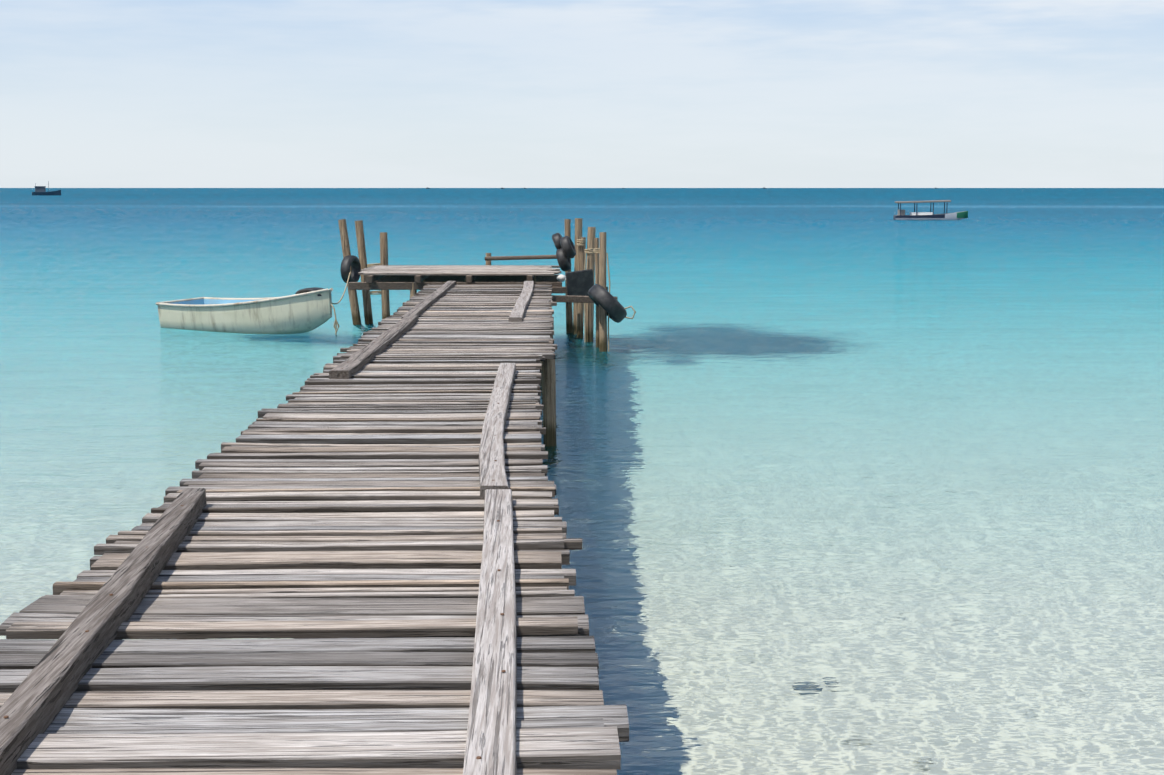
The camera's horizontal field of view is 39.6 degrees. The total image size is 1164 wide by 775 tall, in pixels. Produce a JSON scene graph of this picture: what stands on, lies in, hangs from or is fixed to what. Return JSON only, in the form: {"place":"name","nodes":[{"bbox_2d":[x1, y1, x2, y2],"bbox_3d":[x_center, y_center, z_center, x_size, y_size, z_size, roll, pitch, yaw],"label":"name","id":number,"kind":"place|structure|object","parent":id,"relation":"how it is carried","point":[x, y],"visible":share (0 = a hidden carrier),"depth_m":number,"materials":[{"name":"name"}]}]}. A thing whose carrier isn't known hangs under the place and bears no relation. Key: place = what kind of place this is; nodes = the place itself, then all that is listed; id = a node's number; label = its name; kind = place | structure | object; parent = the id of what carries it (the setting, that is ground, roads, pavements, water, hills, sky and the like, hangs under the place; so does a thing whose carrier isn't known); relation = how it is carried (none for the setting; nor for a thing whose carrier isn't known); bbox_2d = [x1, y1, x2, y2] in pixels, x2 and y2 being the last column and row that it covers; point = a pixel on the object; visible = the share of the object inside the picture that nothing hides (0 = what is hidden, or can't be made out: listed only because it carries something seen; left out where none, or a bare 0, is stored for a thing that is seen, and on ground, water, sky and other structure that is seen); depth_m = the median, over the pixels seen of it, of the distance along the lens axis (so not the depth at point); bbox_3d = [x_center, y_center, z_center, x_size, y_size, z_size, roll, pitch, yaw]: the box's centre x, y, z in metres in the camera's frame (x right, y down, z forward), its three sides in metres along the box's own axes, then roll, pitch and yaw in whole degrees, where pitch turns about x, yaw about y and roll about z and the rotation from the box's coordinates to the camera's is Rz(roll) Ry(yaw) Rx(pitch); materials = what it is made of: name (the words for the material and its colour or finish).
{"place":"outdoors","nodes":[
{"label":"outdoors","id":0,"kind":"place"},
{"bbox_2d":[0,188,1163,774],"bbox_3d":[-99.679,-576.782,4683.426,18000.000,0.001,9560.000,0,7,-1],"label":"sea water","id":1,"kind":"structure","parent":0,"point":[854,480],"depth_m":16.36,"materials":[{"name":"teal liquid"}]},
{"bbox_2d":[32,181,60,194],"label":"fishing boat","id":2,"kind":"object","parent":1,"relation":"on","point":[40,190],"visible":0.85,"depth_m":497.96,"materials":[{"name":"blue"}]},
{"bbox_2d":[156,287,338,334],"bbox_3d":[-5.514,-1.214,27.383,3.604,0.995,1.436,3,9,32],"label":"dinghy","id":3,"kind":"object","parent":1,"relation":"on","point":[304,310],"visible":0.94,"depth_m":26.64,"materials":[{"name":"paint"}]},
{"bbox_2d":[332,270,350,303],"bbox_3d":[-4.059,-1.688,27.245,0.020,0.516,1.588,0,7,4],"label":"mooring rope","id":4,"kind":"object","parent":3,"relation":"attached to","point":[344,290],"visible":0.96,"depth_m":27.55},
{"bbox_2d":[338,218,606,351],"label":"wooden posts","id":5,"kind":"object","parent":1,"relation":"in","point":[596,263],"visible":0.12,"depth_m":26.45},
{"bbox_2d":[348,255,617,302],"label":"wooden beams","id":6,"kind":"structure","parent":5,"relation":"attached to","point":[387,282],"depth_m":25.42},
{"bbox_2d":[358,265,560,275],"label":"pier head platform planks","id":7,"kind":"object","parent":6,"relation":"on","point":[509,270],"visible":0.96,"depth_m":26.11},
{"bbox_2d":[340,233,626,322],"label":"tires","id":8,"kind":"object","parent":5,"relation":"attached to","point":[580,283],"visible":0.94,"depth_m":24.91,"materials":[{"name":"rubber"}]},
{"bbox_2d":[367,239,635,350],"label":"pier head ropes","id":9,"kind":"object","parent":5,"relation":"attached to","point":[594,250],"visible":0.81,"depth_m":25.13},
{"bbox_2d":[540,306,555,445],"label":"pier piles","id":10,"kind":"object","parent":1,"relation":"in","point":[548,377],"visible":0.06,"depth_m":15.08,"materials":[{"name":"wood"}]},
{"bbox_2d":[114,369,540,639],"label":"pier stringer beams","id":11,"kind":"structure","parent":10,"relation":"on","point":[309,638],"depth_m":5.60,"materials":[{"name":"wood"}]},
{"bbox_2d":[0,283,628,774],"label":"pier deck planks","id":12,"kind":"object","parent":11,"relation":"on","point":[308,603],"visible":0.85,"depth_m":5.93,"materials":[{"name":"grey wood"}]},
{"bbox_2d":[0,488,206,774],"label":"wooden plank","id":13,"kind":"object","parent":12,"relation":"on","point":[36,701],"visible":1,"depth_m":5.16,"materials":[{"name":"grey wood"}]},
{"bbox_2d":[463,489,516,774],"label":"wooden plank","id":14,"kind":"object","parent":12,"relation":"on","point":[490,748],"visible":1,"depth_m":5.02,"materials":[{"name":"grey wood"}]},
{"bbox_2d":[509,281,533,321],"bbox_3d":[-0.771,-1.187,21.516,0.180,0.060,7.102,0,7,-1],"label":"plank","id":15,"kind":"object","parent":12,"relation":"on","point":[517,313],"visible":1,"depth_m":20.34,"materials":[{"name":"grey wood"}]},
{"bbox_2d":[329,315,417,378],"bbox_3d":[-1.906,-0.443,15.461,0.167,0.070,5.554,0,7,0],"label":"plank","id":16,"kind":"object","parent":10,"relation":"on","point":[356,362],"visible":0.96,"depth_m":14.35,"materials":[{"name":"grey wood"}]},
{"bbox_2d":[401,281,455,318],"bbox_3d":[-1.996,-1.196,21.590,0.158,0.060,7.102,0,7,-1],"label":"plank","id":17,"kind":"object","parent":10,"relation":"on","point":[420,308],"visible":0.9,"depth_m":20.90,"materials":[{"name":"grey wood"}]},
{"bbox_2d":[479,363,515,498],"bbox_3d":[-0.538,0.167,10.546,0.183,0.065,5.512,0,7,-2],"label":"plank","id":18,"kind":"object","parent":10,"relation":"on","point":[492,473],"visible":0.96,"depth_m":9.43,"materials":[{"name":"grey wood"}]},
{"bbox_2d":[556,274,565,281],"bbox_3d":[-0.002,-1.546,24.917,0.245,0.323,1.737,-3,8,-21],"label":"buoy","id":19,"kind":"object","parent":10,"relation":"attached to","point":[561,278],"visible":0.23,"depth_m":25.52,"materials":[{"name":"grey plastic"}]},
{"bbox_2d":[893,200,967,219],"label":"boat","id":20,"kind":"object","parent":1,"relation":"on","point":[914,215],"visible":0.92,"depth_m":119.53,"materials":[{"name":"paint"}]},
{"bbox_2d":[0,0,1163,187],"label":"sky","id":21,"kind":"structure","parent":0,"point":[94,93],"materials":[{"name":"white"}]}
]}

